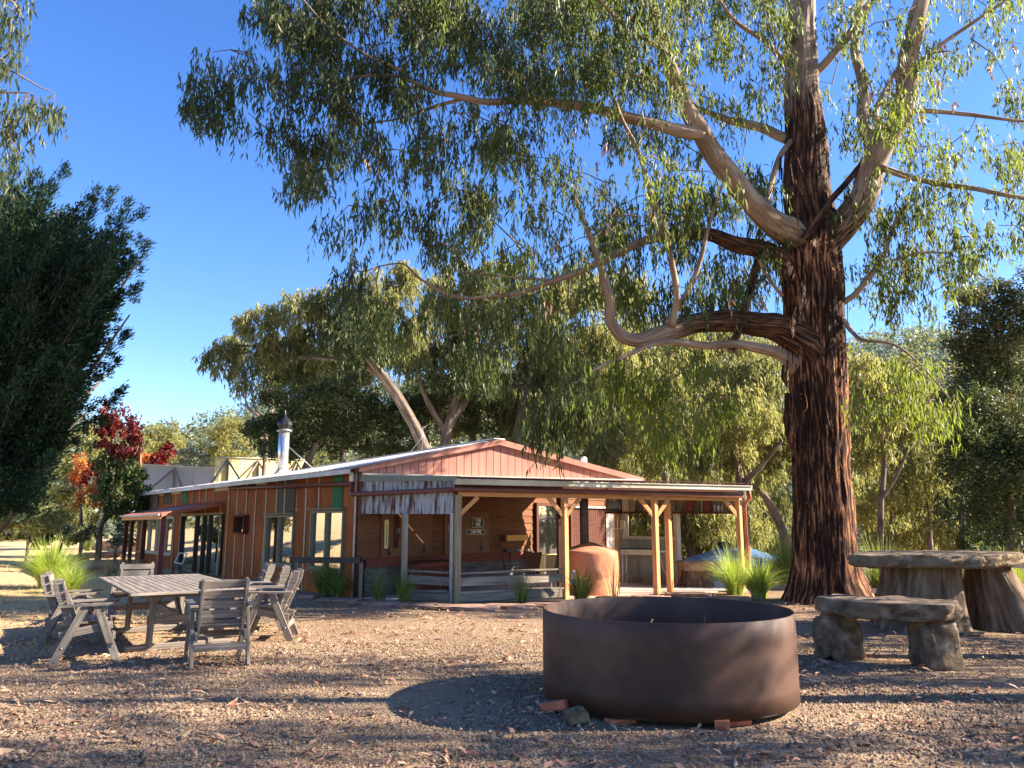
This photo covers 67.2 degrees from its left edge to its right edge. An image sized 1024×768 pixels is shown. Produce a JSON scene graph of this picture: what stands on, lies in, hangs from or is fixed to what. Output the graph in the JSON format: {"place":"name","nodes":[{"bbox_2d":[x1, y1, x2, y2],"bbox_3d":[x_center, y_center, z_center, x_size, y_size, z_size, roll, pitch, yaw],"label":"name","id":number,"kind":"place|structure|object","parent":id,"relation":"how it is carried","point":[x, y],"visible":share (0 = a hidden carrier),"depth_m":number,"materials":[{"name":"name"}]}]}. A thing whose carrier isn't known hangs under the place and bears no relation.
{"place":"outdoors","nodes":[
{"label":"outdoors","id":0,"kind":"place"},
{"bbox_2d":[83,540,135,551],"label":"log retaining wall","id":1,"kind":"structure","parent":0,"point":[104,546],"depth_m":44.22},
{"bbox_2d":[0,557,223,661],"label":"dry grass","id":2,"kind":"structure","parent":0,"point":[20,592],"depth_m":15.50,"materials":[{"name":"plant"}]},
{"bbox_2d":[210,456,304,499],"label":"yellow shop building","id":3,"kind":"structure","parent":0,"point":[230,468],"depth_m":38.02,"materials":[{"name":"paint"}]},
{"bbox_2d":[0,523,1023,767],"bbox_3d":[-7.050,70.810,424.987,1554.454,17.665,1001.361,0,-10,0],"label":"ground","id":4,"kind":"structure","parent":0,"point":[384,697],"depth_m":6.91,"materials":[{"name":"soil"}]},
{"bbox_2d":[0,0,70,209],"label":"eucalyptus tree","id":5,"kind":"object","parent":4,"relation":"on","point":[9,132],"visible":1,"depth_m":9.80,"materials":[{"name":"green plant"}]},
{"bbox_2d":[0,473,78,567],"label":"tree","id":6,"kind":"object","parent":4,"relation":"on","point":[46,524],"visible":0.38,"depth_m":25.50,"materials":[{"name":"green plant"}]},
{"bbox_2d":[1,529,102,588],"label":"grass clump","id":7,"kind":"object","parent":4,"relation":"on","point":[54,562],"visible":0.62,"depth_m":17.80,"materials":[{"name":"plant"}]},
{"bbox_2d":[23,512,99,554],"bbox_3d":[-16.082,5.574,27.523,3.199,2.073,1.753,-8,-13,38],"label":"bush","id":8,"kind":"object","parent":4,"relation":"on","point":[83,537],"visible":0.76,"depth_m":27.44,"materials":[{"name":"green plant"}]},
{"bbox_2d":[35,571,101,645],"bbox_3d":[-5.914,2.987,10.324,0.748,0.926,0.665,5,-11,-25],"label":"garden chair","id":9,"kind":"object","parent":4,"relation":"on","point":[53,618],"visible":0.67,"depth_m":10.05,"materials":[{"name":"wood"}]},
{"bbox_2d":[51,561,97,592],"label":"grass clump","id":10,"kind":"object","parent":4,"relation":"on","point":[73,580],"visible":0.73,"depth_m":16.92,"materials":[{"name":"plant"}]},
{"bbox_2d":[0,150,155,533],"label":"conifer tree","id":11,"kind":"object","parent":4,"relation":"on","point":[60,302],"visible":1,"depth_m":15.21,"materials":[{"name":"green plant"}]},
{"bbox_2d":[55,452,106,562],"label":"maple tree","id":12,"kind":"object","parent":4,"relation":"on","point":[82,472],"visible":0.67,"depth_m":30.75,"materials":[{"name":"orange plant"}]},
{"bbox_2d":[48,578,122,664],"bbox_3d":[-4.957,2.736,8.973,0.748,0.926,0.665,6,-12,-29],"label":"garden chair","id":13,"kind":"object","parent":4,"relation":"on","point":[77,623],"visible":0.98,"depth_m":8.74,"materials":[{"name":"wood"}]},
{"bbox_2d":[73,564,118,573],"bbox_3d":[-13.050,5.861,24.218,1.359,0.370,0.724,6,-12,-28],"label":"terrace stone","id":14,"kind":"object","parent":4,"relation":"on","point":[98,569],"visible":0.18,"depth_m":23.97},
{"bbox_2d":[46,426,153,490],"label":"gum tree","id":15,"kind":"object","parent":4,"relation":"on","point":[87,454],"visible":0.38,"depth_m":39.49,"materials":[{"name":"plant"}]},
{"bbox_2d":[83,551,126,557],"bbox_3d":[-18.458,7.777,34.951,1.825,0.363,0.760,6,-12,-28],"label":"terrace stone","id":16,"kind":"object","parent":4,"relation":"on","point":[107,553],"visible":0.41,"depth_m":34.72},
{"bbox_2d":[96,554,117,576],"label":"grass clump","id":17,"kind":"object","parent":4,"relation":"on","point":[107,572],"visible":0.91,"depth_m":22.30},
{"bbox_2d":[92,559,138,564],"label":"terrace stone","id":18,"kind":"object","parent":4,"relation":"on","point":[96,562],"visible":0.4,"depth_m":27.88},
{"bbox_2d":[95,519,137,559],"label":"gum tree","id":19,"kind":"object","parent":4,"relation":"on","point":[116,540],"visible":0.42,"depth_m":32.03,"materials":[{"name":"green plant"}]},
{"bbox_2d":[87,402,152,560],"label":"maple tree","id":20,"kind":"object","parent":4,"relation":"on","point":[119,455],"visible":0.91,"depth_m":28.41,"materials":[{"name":"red plant"}]},
{"bbox_2d":[107,562,154,620],"bbox_3d":[-6.024,3.321,12.249,0.665,0.926,0.748,4,-11,-19],"label":"garden chair","id":21,"kind":"object","parent":4,"relation":"on","point":[118,593],"visible":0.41,"depth_m":12.46,"materials":[{"name":"wood"}]},
{"bbox_2d":[143,441,176,467],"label":"maple tree","id":22,"kind":"object","parent":4,"relation":"on","point":[166,451],"visible":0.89,"depth_m":41.86,"materials":[{"name":"red plant"}]},
{"bbox_2d":[141,419,188,461],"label":"gum tree","id":23,"kind":"object","parent":4,"relation":"on","point":[165,435],"visible":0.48,"depth_m":51.66,"materials":[{"name":"plant"}]},
{"bbox_2d":[128,464,214,510],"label":"grey shop building","id":24,"kind":"structure","parent":4,"relation":"on","point":[166,476],"depth_m":37.43,"materials":[{"name":"metal"}]},
{"bbox_2d":[98,574,255,652],"bbox_3d":[-4.700,3.090,10.519,1.420,0.748,3.305,7,-12,-33],"label":"garden table","id":25,"kind":"object","parent":4,"relation":"on","point":[156,589],"visible":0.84,"depth_m":9.97,"materials":[{"name":"wood"}]},
{"bbox_2d":[172,552,186,574],"bbox_3d":[-9.348,5.093,21.587,0.353,0.721,0.335,0,-10,0],"label":"folding stand","id":26,"kind":"object","parent":4,"relation":"on","point":[177,563],"visible":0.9,"depth_m":21.48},
{"bbox_2d":[169,439,214,467],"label":"gum tree","id":27,"kind":"object","parent":4,"relation":"on","point":[195,453],"visible":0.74,"depth_m":47.06,"materials":[{"name":"green plant"}]},
{"bbox_2d":[183,577,256,669],"bbox_3d":[-3.306,2.660,8.691,0.692,0.963,0.778,5,-11,-27],"label":"garden chair","id":28,"kind":"object","parent":4,"relation":"on","point":[209,619],"visible":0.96,"depth_m":8.53,"materials":[{"name":"wood"}]},
{"bbox_2d":[193,409,258,466],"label":"gum tree","id":29,"kind":"object","parent":4,"relation":"on","point":[222,439],"visible":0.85,"depth_m":45.98,"materials":[{"name":"plant"}]},
{"bbox_2d":[224,562,275,623],"bbox_3d":[-4.194,3.317,12.214,0.748,0.926,0.665,5,-11,-25],"label":"garden chair","id":30,"kind":"object","parent":4,"relation":"on","point":[266,573],"visible":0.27,"depth_m":12.19,"materials":[{"name":"wood"}]},
{"bbox_2d":[241,380,273,474],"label":"dead tree","id":31,"kind":"object","parent":4,"relation":"on","point":[264,464],"visible":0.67,"depth_m":34.28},
{"bbox_2d":[235,565,289,629],"bbox_3d":[-3.712,3.181,11.460,0.748,0.926,0.665,3,-11,-17],"label":"garden chair","id":32,"kind":"object","parent":4,"relation":"on","point":[282,577],"visible":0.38,"depth_m":11.36,"materials":[{"name":"wood"}]},
{"bbox_2d":[237,568,303,640],"bbox_3d":[-3.277,3.011,10.524,0.748,0.926,0.665,1,-10,-7],"label":"garden chair","id":33,"kind":"object","parent":4,"relation":"on","point":[280,611],"visible":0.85,"depth_m":10.32,"materials":[{"name":"wood"}]},
{"bbox_2d":[297,593,325,598],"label":"edging stone","id":34,"kind":"object","parent":4,"relation":"on","point":[307,595],"visible":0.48,"depth_m":16.00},
{"bbox_2d":[191,259,434,449],"bbox_3d":[-6.979,0.826,27.073,8.546,11.287,3.712,0,-10,0],"label":"eucalyptus tree","id":35,"kind":"object","parent":4,"relation":"on","point":[299,347],"visible":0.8,"depth_m":27.24,"materials":[{"name":"green plant"}]},
{"bbox_2d":[223,310,415,462],"bbox_3d":[-8.865,1.942,36.207,9.172,12.302,3.906,2,-10,-13],"label":"eucalyptus tree","id":36,"kind":"object","parent":4,"relation":"on","point":[256,371],"visible":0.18,"depth_m":35.59,"materials":[{"name":"green plant"}]},
{"bbox_2d":[301,552,345,596],"bbox_3d":[-3.960,4.006,16.332,1.760,1.012,1.748,-4,-11,19],"label":"grass clump","id":37,"kind":"object","parent":4,"relation":"on","point":[324,571],"visible":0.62,"depth_m":16.15,"materials":[{"name":"plant"}]},
{"bbox_2d":[289,557,362,599],"bbox_3d":[-3.801,3.973,15.621,1.605,0.912,0.200,-2,-10,12],"label":"hand rail","id":38,"kind":"object","parent":4,"relation":"on","point":[296,560],"visible":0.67,"depth_m":15.63,"materials":[{"name":"wood"}]},
{"bbox_2d":[237,369,430,468],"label":"dense tree","id":39,"kind":"object","parent":4,"relation":"on","point":[339,427],"visible":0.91,"depth_m":30.80,"materials":[{"name":"green plant"}]},
{"bbox_2d":[313,597,364,603],"bbox_3d":[-3.462,4.315,15.336,1.173,0.106,0.673,-2,-10,13],"label":"edging stone","id":40,"kind":"object","parent":4,"relation":"on","point":[345,600],"visible":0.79,"depth_m":15.11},
{"bbox_2d":[315,564,366,597],"bbox_3d":[-3.505,4.009,15.752,1.554,0.801,1.407,0,-10,0],"label":"grass clump","id":41,"kind":"object","parent":4,"relation":"on","point":[340,588],"visible":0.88,"depth_m":15.62,"materials":[{"name":"plant"}]},
{"bbox_2d":[350,600,401,606],"bbox_3d":[-2.583,4.217,14.771,1.105,0.114,0.632,-1,-10,6],"label":"edging stone","id":42,"kind":"object","parent":4,"relation":"on","point":[382,603],"visible":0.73,"depth_m":14.58,"materials":[{"name":"stone"}]},
{"bbox_2d":[359,559,398,599],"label":"grass clump","id":43,"kind":"object","parent":4,"relation":"on","point":[377,592],"visible":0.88,"depth_m":15.09,"materials":[{"name":"plant"}]},
{"bbox_2d":[388,567,425,601],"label":"grass clump","id":44,"kind":"object","parent":4,"relation":"on","point":[403,593],"visible":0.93,"depth_m":14.80,"materials":[{"name":"plant"}]},
{"bbox_2d":[393,602,437,608],"bbox_3d":[-1.731,4.128,14.324,1.056,0.108,0.606,-3,-11,19],"label":"edging stone","id":45,"kind":"object","parent":4,"relation":"on","point":[417,605],"visible":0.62,"depth_m":14.16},
{"bbox_2d":[120,438,751,602],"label":"farm building","id":46,"kind":"structure","parent":4,"relation":"on","point":[244,528],"depth_m":17.80,"materials":[{"name":"brown wood"}]},
{"bbox_2d":[137,516,175,555],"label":"window","id":47,"kind":"structure","parent":46,"relation":"in","point":[152,534],"depth_m":27.71,"materials":[{"name":"clear glass"}]},
{"bbox_2d":[177,513,224,576],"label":"glass door","id":48,"kind":"structure","parent":46,"relation":"in","point":[198,538],"depth_m":23.71,"materials":[{"name":"black"}]},
{"bbox_2d":[233,515,248,533],"bbox_3d":[-7.438,3.852,21.155,0.633,0.507,0.735,0,-10,0],"label":"small window","id":49,"kind":"structure","parent":46,"relation":"in","point":[240,522],"depth_m":21.20,"materials":[{"name":"black glass"}]},
{"bbox_2d":[260,513,297,568],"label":"window","id":50,"kind":"structure","parent":46,"relation":"in","point":[279,529],"depth_m":19.09,"materials":[{"name":"clear glass"}]},
{"bbox_2d":[273,410,312,473],"bbox_3d":[-6.852,1.855,24.255,1.262,2.078,0.600,0,-10,0],"label":"chimney flue","id":51,"kind":"object","parent":46,"relation":"on","point":[284,425],"visible":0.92,"depth_m":24.12,"materials":[{"name":"metal"}]},
{"bbox_2d":[304,508,347,573],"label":"window","id":52,"kind":"structure","parent":46,"relation":"in","point":[327,528],"depth_m":17.08,"materials":[{"name":"clear glass"}]},
{"bbox_2d":[384,520,388,547],"bbox_3d":[-2.673,3.195,16.406,0.022,0.600,0.110,-8,-13,39],"label":"thermometer","id":53,"kind":"object","parent":46,"relation":"attached to","point":[386,528],"visible":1,"depth_m":16.40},
{"bbox_2d":[394,515,401,547],"bbox_3d":[-2.455,3.191,16.640,0.173,0.694,0.092,3,-11,-16],"label":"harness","id":54,"kind":"object","parent":46,"relation":"hanging from","point":[398,530],"visible":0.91,"depth_m":16.61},
{"bbox_2d":[472,518,483,527],"bbox_3d":[-0.824,3.354,18.641,0.010,0.237,0.391,-8,-13,39],"label":"number plate","id":55,"kind":"object","parent":46,"relation":"attached to","point":[477,522],"visible":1,"depth_m":18.63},
{"bbox_2d":[502,535,527,540],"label":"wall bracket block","id":56,"kind":"structure","parent":46,"relation":"attached to","point":[514,537],"depth_m":19.48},
{"bbox_2d":[534,503,572,573],"bbox_3d":[1.135,4.283,20.894,1.140,2.070,1.326,0,-10,0],"label":"doorway","id":57,"kind":"structure","parent":46,"relation":"in","point":[545,534],"depth_m":20.73,"materials":[{"name":"clear glass"}]},
{"bbox_2d":[622,514,675,539],"bbox_3d":[3.532,3.640,19.865,1.423,0.729,0.060,-4,-11,22],"label":"window frame","id":58,"kind":"structure","parent":46,"relation":"in","point":[625,516],"depth_m":20.02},
{"bbox_2d":[383,256,530,446],"bbox_3d":[-2.050,0.818,30.382,5.830,12.452,4.299,0,-10,0],"label":"eucalyptus tree","id":59,"kind":"object","parent":4,"relation":"on","point":[455,411],"visible":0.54,"depth_m":30.23,"materials":[{"name":"green plant"}]},
{"bbox_2d":[372,365,545,455],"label":"dense tree","id":60,"kind":"object","parent":4,"relation":"on","point":[471,427],"visible":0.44,"depth_m":32.39,"materials":[{"name":"green plant"}]},
{"bbox_2d":[425,604,499,611],"bbox_3d":[-0.870,4.075,14.010,1.404,0.113,0.639,-2,-10,12],"label":"edging stone","id":61,"kind":"object","parent":4,"relation":"on","point":[467,607],"visible":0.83,"depth_m":13.80,"materials":[{"name":"stone"}]},
{"bbox_2d":[392,300,588,452],"bbox_3d":[-0.853,1.716,36.930,10.746,13.002,5.206,0,-10,0],"label":"eucalyptus tree","id":62,"kind":"object","parent":4,"relation":"on","point":[507,388],"visible":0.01,"depth_m":37.22,"materials":[{"name":"green plant"}]},
{"bbox_2d":[485,603,537,609],"bbox_3d":[-0.062,4.099,14.148,1.199,0.111,0.565,-1,-10,5],"label":"edging stone","id":63,"kind":"object","parent":4,"relation":"on","point":[511,606],"visible":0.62,"depth_m":13.97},
{"bbox_2d":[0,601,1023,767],"bbox_3d":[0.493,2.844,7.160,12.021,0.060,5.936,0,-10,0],"label":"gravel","id":64,"kind":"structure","parent":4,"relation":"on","point":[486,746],"depth_m":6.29,"materials":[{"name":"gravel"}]},
{"bbox_2d":[498,565,537,603],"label":"grass clump","id":65,"kind":"object","parent":4,"relation":"on","point":[521,597],"visible":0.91,"depth_m":14.93,"materials":[{"name":"plant"}]},
{"bbox_2d":[540,699,568,711],"bbox_3d":[0.361,2.669,6.401,0.242,0.112,0.110,-6,-12,29],"label":"brick","id":66,"kind":"object","parent":4,"relation":"on","point":[554,705],"visible":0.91,"depth_m":6.35,"materials":[{"name":"brick"}]},
{"bbox_2d":[363,581,746,602],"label":"verandah floor","id":67,"kind":"structure","parent":4,"relation":"on","point":[631,588],"depth_m":17.73,"materials":[{"name":"wood"}]},
{"bbox_2d":[407,559,449,592],"bbox_3d":[-1.763,4.233,16.919,0.550,0.680,1.260,-8,-13,39],"label":"bench","id":68,"kind":"object","parent":67,"relation":"on","point":[437,565],"visible":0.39,"depth_m":16.57,"materials":[{"name":"wood"}]},
{"bbox_2d":[406,568,563,601],"bbox_3d":[-0.543,4.051,15.503,3.299,0.617,0.753,1,-10,-8],"label":"wooden fence","id":69,"kind":"object","parent":67,"relation":"on","point":[504,594],"visible":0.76,"depth_m":15.38,"materials":[{"name":"wood"}]},
{"bbox_2d":[508,552,541,587],"bbox_3d":[0.295,4.214,17.289,0.590,0.861,0.500,-8,-13,39],"label":"cane chair","id":70,"kind":"object","parent":67,"relation":"on","point":[533,559],"visible":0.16,"depth_m":17.18,"materials":[{"name":"wicker"}]},
{"bbox_2d":[545,554,556,573],"bbox_3d":[1.216,4.824,20.262,0.430,0.680,0.580,-8,-13,39],"label":"yellow box","id":71,"kind":"object","parent":67,"relation":"on","point":[550,560],"visible":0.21,"depth_m":20.11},
{"bbox_2d":[569,498,619,595],"bbox_3d":[1.695,3.393,17.022,1.331,2.450,1.336,0,-10,0],"label":"cob oven","id":72,"kind":"object","parent":67,"relation":"on","point":[584,553],"visible":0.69,"depth_m":16.39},
{"bbox_2d":[676,560,715,586],"bbox_3d":[4.492,4.669,18.835,1.063,0.680,1.198,0,-10,0],"label":"stump bench","id":73,"kind":"object","parent":67,"relation":"on","point":[690,574],"visible":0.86,"depth_m":18.43,"materials":[{"name":"wood"}]},
{"bbox_2d":[561,705,590,726],"bbox_3d":[0.500,2.594,6.014,0.215,0.140,0.136,4,-11,-23],"label":"rock","id":74,"kind":"object","parent":4,"relation":"on","point":[575,715],"visible":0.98,"depth_m":5.97,"materials":[{"name":"stone"}]},
{"bbox_2d":[494,261,660,446],"bbox_3d":[2.784,1.029,31.459,7.409,12.418,4.447,0,-10,0],"label":"eucalyptus tree","id":75,"kind":"object","parent":4,"relation":"on","point":[532,383],"visible":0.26,"depth_m":31.33,"materials":[{"name":"plant"}]},
{"bbox_2d":[545,561,613,598],"bbox_3d":[1.293,3.856,15.100,1.548,0.867,1.501,3,-11,-15],"label":"grass clump","id":76,"kind":"object","parent":4,"relation":"on","point":[581,587],"visible":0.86,"depth_m":14.95,"materials":[{"name":"plant"}]},
{"bbox_2d":[174,0,1023,605],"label":"eucalyptus tree","id":77,"kind":"object","parent":4,"relation":"on","point":[810,230],"visible":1,"depth_m":15.05,"materials":[{"name":"green plant"}]},
{"bbox_2d":[597,562,628,596],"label":"grass clump","id":78,"kind":"object","parent":4,"relation":"on","point":[612,588],"visible":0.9,"depth_m":15.70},
{"bbox_2d":[577,349,652,470],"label":"eucalyptus tree","id":79,"kind":"object","parent":4,"relation":"on","point":[610,459],"visible":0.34,"depth_m":26.52,"materials":[{"name":"plant"}]},
{"bbox_2d":[604,717,635,724],"bbox_3d":[0.852,2.661,6.062,0.230,0.066,0.110,4,-11,-20],"label":"brick","id":80,"kind":"object","parent":4,"relation":"on","point":[615,721],"visible":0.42,"depth_m":6.01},
{"bbox_2d":[616,333,718,536],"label":"eucalyptus tree","id":81,"kind":"object","parent":4,"relation":"on","point":[666,359],"visible":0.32,"depth_m":29.00,"materials":[{"name":"plant"}]},
{"bbox_2d":[543,596,800,722],"bbox_3d":[1.410,2.416,7.016,2.254,0.729,2.230,0,-10,0],"label":"fire pit","id":82,"kind":"object","parent":4,"relation":"on","point":[675,659],"visible":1,"depth_m":6.08,"materials":[{"name":"brown metal"}]},
{"bbox_2d":[622,466,735,557],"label":"eucalyptus tree","id":83,"kind":"object","parent":4,"relation":"on","point":[696,523],"visible":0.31,"depth_m":30.85,"materials":[{"name":"plant"}]},
{"bbox_2d":[574,421,792,559],"bbox_3d":[8.506,5.639,37.195,11.449,8.776,4.657,1,-10,-6],"label":"eucalyptus tree","id":84,"kind":"object","parent":4,"relation":"on","point":[778,501],"visible":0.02,"depth_m":36.56,"materials":[{"name":"plant"}]},
{"bbox_2d":[583,311,791,557],"bbox_3d":[8.049,2.991,35.974,10.731,13.556,5.194,0,-10,0],"label":"eucalyptus tree","id":85,"kind":"object","parent":4,"relation":"on","point":[726,336],"visible":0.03,"depth_m":36.09,"materials":[{"name":"plant"}]},
{"bbox_2d":[664,592,715,596],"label":"edging stone","id":86,"kind":"object","parent":4,"relation":"on","point":[687,594],"visible":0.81,"depth_m":16.31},
{"bbox_2d":[615,457,778,552],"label":"eucalyptus tree","id":87,"kind":"object","parent":4,"relation":"on","point":[760,531],"visible":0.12,"depth_m":32.55,"materials":[{"name":"green plant"}]},
{"bbox_2d":[714,720,729,730],"bbox_3d":[1.621,2.609,5.946,0.110,0.066,0.230,-3,-11,15],"label":"brick","id":88,"kind":"object","parent":4,"relation":"on","point":[719,723],"visible":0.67,"depth_m":5.84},
{"bbox_2d":[686,542,761,581],"bbox_3d":[7.378,6.814,26.716,2.575,2.650,2.575,0,-10,0],"label":"water tank","id":89,"kind":"object","parent":4,"relation":"on","point":[711,554],"visible":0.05,"depth_m":26.26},
{"bbox_2d":[707,596,753,600],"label":"edging stone","id":90,"kind":"object","parent":4,"relation":"on","point":[744,598],"visible":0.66,"depth_m":15.51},
{"bbox_2d":[676,351,786,571],"bbox_3d":[7.236,3.314,25.836,3.647,9.083,3.356,0,-10,0],"label":"eucalyptus tree","id":91,"kind":"object","parent":4,"relation":"on","point":[741,439],"visible":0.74,"depth_m":25.60,"materials":[{"name":"green plant"}]},
{"bbox_2d":[697,543,769,594],"bbox_3d":[4.770,3.994,16.884,2.517,1.214,2.487,0,-10,0],"label":"grass clump","id":92,"kind":"object","parent":4,"relation":"on","point":[731,589],"visible":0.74,"depth_m":16.69,"materials":[{"name":"plant"}]},
{"bbox_2d":[733,541,771,579],"bbox_3d":[9.173,7.551,30.647,2.575,2.590,2.575,0,-10,0],"label":"water tank","id":93,"kind":"object","parent":4,"relation":"on","point":[756,552],"visible":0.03,"depth_m":29.86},
{"bbox_2d":[718,553,790,598],"bbox_3d":[5.129,3.966,16.005,2.319,0.962,2.248,0,-10,0],"label":"grass clump","id":94,"kind":"object","parent":4,"relation":"on","point":[758,584],"visible":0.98,"depth_m":15.90,"materials":[{"name":"plant"}]},
{"bbox_2d":[736,354,790,550],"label":"eucalyptus tree","id":95,"kind":"object","parent":4,"relation":"on","point":[772,464],"visible":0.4,"depth_m":26.61,"materials":[{"name":"green plant"}]},
{"bbox_2d":[752,529,790,583],"bbox_3d":[7.066,4.427,19.994,2.442,1.483,2.597,-5,-11,25],"label":"grass clump","id":96,"kind":"object","parent":4,"relation":"on","point":[783,557],"visible":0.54,"depth_m":19.80,"materials":[{"name":"plant"}]},
{"bbox_2d":[812,594,964,671],"bbox_3d":[4.238,2.831,8.731,1.584,0.795,0.928,-6,-12,31],"label":"stone bench","id":97,"kind":"object","parent":4,"relation":"on","point":[933,636],"visible":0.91,"depth_m":8.46,"materials":[{"name":"stone"}]},
{"bbox_2d":[847,349,938,549],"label":"eucalyptus tree","id":98,"kind":"object","parent":4,"relation":"on","point":[872,454],"visible":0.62,"depth_m":24.66,"materials":[{"name":"green plant"}]},
{"bbox_2d":[859,532,926,594],"bbox_3d":[7.686,3.738,16.151,2.179,1.490,2.218,-5,-11,27],"label":"grass clump","id":99,"kind":"object","parent":4,"relation":"on","point":[873,576],"visible":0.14,"depth_m":15.96,"materials":[{"name":"plant"}]},
{"bbox_2d":[848,360,966,551],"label":"eucalyptus tree","id":100,"kind":"object","parent":4,"relation":"on","point":[926,391],"visible":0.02,"depth_m":35.49,"materials":[{"name":"plant"}]},
{"bbox_2d":[855,414,966,549],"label":"eucalyptus tree","id":101,"kind":"object","parent":4,"relation":"on","point":[904,487],"visible":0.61,"depth_m":27.41,"materials":[{"name":"green plant"}]},
{"bbox_2d":[851,471,970,550],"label":"eucalyptus tree","id":102,"kind":"object","parent":4,"relation":"on","point":[906,531],"visible":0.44,"depth_m":29.27,"materials":[{"name":"green plant"}]},
{"bbox_2d":[847,550,1023,633],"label":"stone table","id":103,"kind":"object","parent":4,"relation":"on","point":[986,592],"visible":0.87,"depth_m":11.17,"materials":[{"name":"stone"}]},
{"bbox_2d":[959,630,984,636],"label":"rock","id":104,"kind":"object","parent":4,"relation":"on","point":[972,633],"visible":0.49,"depth_m":10.65,"materials":[{"name":"stone"}]},
{"bbox_2d":[925,476,1020,578],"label":"eucalyptus tree","id":105,"kind":"object","parent":4,"relation":"on","point":[957,535],"visible":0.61,"depth_m":23.82,"materials":[{"name":"green plant"}]},
{"bbox_2d":[926,264,1023,582],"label":"wattle tree","id":106,"kind":"object","parent":4,"relation":"on","point":[1000,452],"visible":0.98,"depth_m":19.72,"materials":[{"name":"green plant"}]},
{"bbox_2d":[0,0,1023,439],"label":"sky","id":107,"kind":"structure","parent":0,"point":[224,246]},
{"bbox_2d":[71,356,1023,554],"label":"hills","id":108,"kind":"structure","parent":0,"point":[858,529],"depth_m":124.58,"materials":[{"name":"plant"}]},
{"bbox_2d":[0,319,1023,551],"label":"hill forest","id":109,"kind":"object","parent":108,"relation":"on","point":[12,535],"visible":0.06,"depth_m":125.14,"materials":[{"name":"green plant"}]},
{"bbox_2d":[620,548,675,583],"bbox_3d":[3.442,4.570,19.330,1.357,0.870,0.455,-4,-11,22],"label":"table","id":110,"kind":"object","parent":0,"point":[635,551],"visible":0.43,"depth_m":19.31,"materials":[{"name":"wood"}]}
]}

